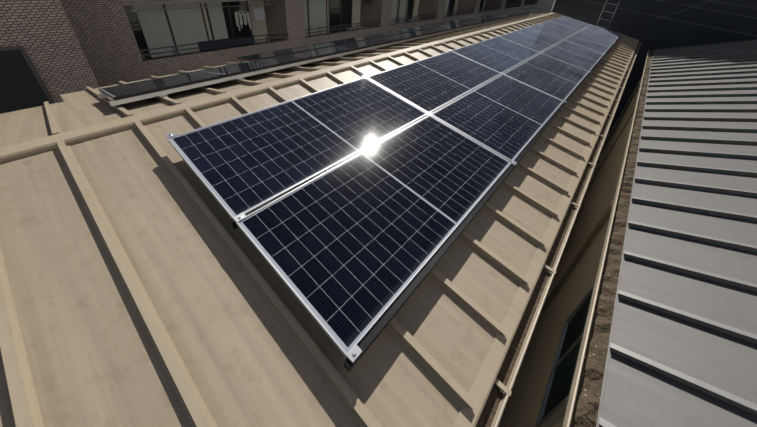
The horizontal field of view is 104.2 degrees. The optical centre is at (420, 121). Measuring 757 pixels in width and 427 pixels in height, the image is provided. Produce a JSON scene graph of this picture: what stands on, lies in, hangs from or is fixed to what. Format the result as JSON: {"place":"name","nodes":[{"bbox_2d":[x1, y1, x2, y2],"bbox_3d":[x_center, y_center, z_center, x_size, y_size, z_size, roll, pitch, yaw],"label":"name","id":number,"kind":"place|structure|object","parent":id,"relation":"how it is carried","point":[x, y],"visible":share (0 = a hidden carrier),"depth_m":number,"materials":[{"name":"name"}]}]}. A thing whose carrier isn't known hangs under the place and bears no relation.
{"place":"outdoors","nodes":[
{"label":"outdoors","id":0,"kind":"place"},
{"bbox_2d":[131,1,269,11],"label":"laundry poles","id":1,"kind":"object","parent":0,"point":[196,7],"visible":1,"depth_m":8.00,"materials":[{"name":"silver metal"}]},
{"bbox_2d":[253,5,263,20],"bbox_3d":[-5.189,-3.478,9.365,0.024,0.470,0.300,27,35,28],"label":"hanging shirt","id":2,"kind":"object","parent":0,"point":[258,13],"visible":1,"depth_m":9.37,"materials":[{"name":"grey fabric"}]},
{"bbox_2d":[134,0,448,57],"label":"apartment curtains","id":3,"kind":"object","parent":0,"point":[187,26],"visible":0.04,"depth_m":8.72,"materials":[{"name":"white fabric"}]},
{"bbox_2d":[551,0,756,141],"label":"ground","id":4,"kind":"structure","parent":0,"point":[647,32],"depth_m":12.46,"materials":[{"name":"black asphalt"}]},
{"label":"house walls","id":5,"kind":"object","parent":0,"visible":0},
{"bbox_2d":[0,13,638,426],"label":"roof sheet","id":6,"kind":"object","parent":5,"relation":"on","point":[92,357],"visible":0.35,"depth_m":1.65,"materials":[{"name":"beige metal"}]},
{"bbox_2d":[0,13,554,162],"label":"roof ridge cap","id":7,"kind":"object","parent":6,"relation":"on","point":[20,150],"visible":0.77,"depth_m":2.81,"materials":[{"name":"beige metal"}]},
{"bbox_2d":[98,14,529,105],"bbox_3d":[-0.046,-2.444,8.116,1.972,0.648,12.734,27,35,28],"label":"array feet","id":8,"kind":"object","parent":6,"relation":"on","point":[161,94],"visible":0.33,"depth_m":4.04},
{"bbox_2d":[237,14,502,59],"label":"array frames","id":9,"kind":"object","parent":8,"relation":"on","point":[240,57],"visible":0.35,"depth_m":6.65,"materials":[{"name":"grey metal"}]},
{"bbox_2d":[242,15,496,57],"bbox_3d":[0.002,-2.942,9.202,0.982,0.298,10.525,27,35,28],"label":"array glass","id":10,"kind":"object","parent":9,"relation":"in","point":[280,52],"visible":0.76,"depth_m":7.07,"materials":[{"name":"glass"}]},
{"bbox_2d":[99,12,530,100],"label":"solar panels","id":11,"kind":"object","parent":6,"relation":"on","point":[121,90],"visible":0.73,"depth_m":4.37,"materials":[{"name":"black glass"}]},
{"bbox_2d":[0,13,638,426],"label":"roof seams","id":12,"kind":"object","parent":6,"relation":"on","point":[24,403],"visible":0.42,"depth_m":1.78,"materials":[{"name":"beige metal"}]},
{"bbox_2d":[165,15,622,363],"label":"panel clamps","id":13,"kind":"object","parent":6,"relation":"on","point":[354,353],"visible":0.92,"depth_m":1.84,"materials":[{"name":"silver metal"}]},
{"bbox_2d":[231,26,621,371],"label":"array rails","id":14,"kind":"object","parent":6,"relation":"on","point":[375,331],"visible":0.23,"depth_m":1.99,"materials":[{"name":"silver metal"}]},
{"bbox_2d":[167,16,618,357],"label":"array frames","id":15,"kind":"structure","parent":14,"relation":"on","point":[305,306],"depth_m":2.36,"materials":[{"name":"silver metal"}]},
{"bbox_2d":[170,16,620,352],"bbox_3d":[2.639,-1.505,6.421,2.081,0.154,12.639,27,35,28],"label":"array glass","id":16,"kind":"object","parent":15,"relation":"in","point":[348,248],"visible":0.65,"depth_m":2.48,"materials":[{"name":"blue glass"}]},
{"bbox_2d":[491,43,640,426],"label":"roof gutter","id":17,"kind":"object","parent":6,"relation":"on","point":[506,390],"visible":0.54,"depth_m":2.02,"materials":[{"name":"metal"}]},
{"bbox_2d":[475,43,639,426],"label":"roof gutter silt","id":18,"kind":"object","parent":17,"relation":"on","point":[490,408],"visible":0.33,"depth_m":2.02,"materials":[{"name":"brown soil"}]},
{"label":"asphalt ground","id":19,"kind":"structure","parent":0,"visible":0},
{"bbox_2d":[0,0,553,102],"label":"building wall","id":20,"kind":"structure","parent":19,"relation":"on","point":[70,46],"depth_m":6.73,"materials":[{"name":"brown brick"}]},
{"bbox_2d":[0,49,50,113],"bbox_3d":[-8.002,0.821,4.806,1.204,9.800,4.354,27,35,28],"label":"window pane","id":21,"kind":"structure","parent":20,"relation":"attached to","point":[20,88],"depth_m":4.74,"materials":[{"name":"black glass"}]},
{"bbox_2d":[0,45,54,103],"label":"apartment wing window frames","id":22,"kind":"structure","parent":20,"relation":"attached to","point":[34,71],"depth_m":4.77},
{"bbox_2d":[197,35,254,51],"bbox_3d":[-5.691,-2.092,8.729,0.060,0.748,1.500,27,35,28],"label":"railing panel","id":23,"kind":"object","parent":20,"relation":"hanging from","point":[222,43],"visible":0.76,"depth_m":8.53,"materials":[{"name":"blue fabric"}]},
{"bbox_2d":[234,10,251,30],"bbox_3d":[-5.513,-3.200,9.060,0.420,0.720,0.354,27,35,28],"label":"hanging laundry","id":24,"kind":"object","parent":20,"relation":"hanging from","point":[245,21],"visible":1,"depth_m":9.06,"materials":[{"name":"white fabric"}]},
{"bbox_2d":[162,0,483,53],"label":"apartment door frames","id":25,"kind":"structure","parent":20,"relation":"attached to","point":[209,21],"depth_m":9.78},
{"bbox_2d":[124,0,483,58],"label":"apartment door glass","id":26,"kind":"object","parent":25,"relation":"in","point":[138,33],"visible":0.04,"depth_m":9.78,"materials":[{"name":"glass"}]},
{"bbox_2d":[140,1,535,59],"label":"apartment balcony railings","id":27,"kind":"object","parent":20,"relation":"attached to","point":[266,38],"visible":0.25,"depth_m":10.82,"materials":[{"name":"black metal"}]},
{"bbox_2d":[255,19,420,42],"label":"balcony aircon units","id":28,"kind":"object","parent":20,"relation":"on","point":[259,41],"visible":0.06,"depth_m":13.28,"materials":[{"name":"white metal"}]},
{"bbox_2d":[201,0,507,40],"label":"apartment balcony interior","id":29,"kind":"object","parent":20,"relation":"attached to","point":[259,27],"visible":0.02,"depth_m":10.49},
{"bbox_2d":[520,0,756,36],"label":"overhead cables","id":30,"kind":"object","parent":20,"relation":"attached to","point":[674,13],"visible":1,"depth_m":11.21,"materials":[{"name":"grey plastic"}]},
{"bbox_2d":[498,77,641,426],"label":"neighbour house walls","id":31,"kind":"structure","parent":19,"relation":"on","point":[523,404],"depth_m":4.09,"materials":[{"name":"beige paint"}]},
{"bbox_2d":[535,283,594,426],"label":"window frame","id":32,"kind":"object","parent":31,"relation":"in","point":[555,415],"visible":0.21,"depth_m":2.39,"materials":[{"name":"grey metal"}]},
{"bbox_2d":[540,291,592,420],"bbox_3d":[1.283,1.957,2.474,0.037,0.670,0.990,27,35,28],"label":"window pane","id":33,"kind":"structure","parent":32,"relation":"in","point":[561,383],"depth_m":2.43,"materials":[{"name":"black glass"}]},
{"bbox_2d":[538,78,641,318],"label":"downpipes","id":34,"kind":"object","parent":31,"relation":"attached to","point":[598,227],"visible":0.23,"depth_m":4.48,"materials":[{"name":"beige metal"}]},
{"bbox_2d":[562,50,648,426],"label":"gutter","id":35,"kind":"object","parent":31,"relation":"attached to","point":[573,390],"visible":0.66,"depth_m":1.94,"materials":[{"name":"beige metal"}]},
{"bbox_2d":[570,51,652,426],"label":"neighbour gutter leaf litter","id":36,"kind":"object","parent":35,"relation":"in","point":[586,406],"visible":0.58,"depth_m":1.96,"materials":[{"name":"brown plant"}]},
{"bbox_2d":[596,40,756,426],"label":"metal roof","id":37,"kind":"structure","parent":31,"relation":"on","point":[633,394],"depth_m":2.00,"materials":[{"name":"grey metal"}]},
{"bbox_2d":[599,40,756,426],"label":"roof seams","id":38,"kind":"object","parent":37,"relation":"on","point":[719,394],"visible":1,"depth_m":2.99,"materials":[{"name":"grey metal"}]},
{"bbox_2d":[596,0,619,29],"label":"ladder","id":39,"kind":"object","parent":19,"relation":"on","point":[609,12],"visible":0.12,"depth_m":11.33,"materials":[{"name":"silver metal"}]}
]}

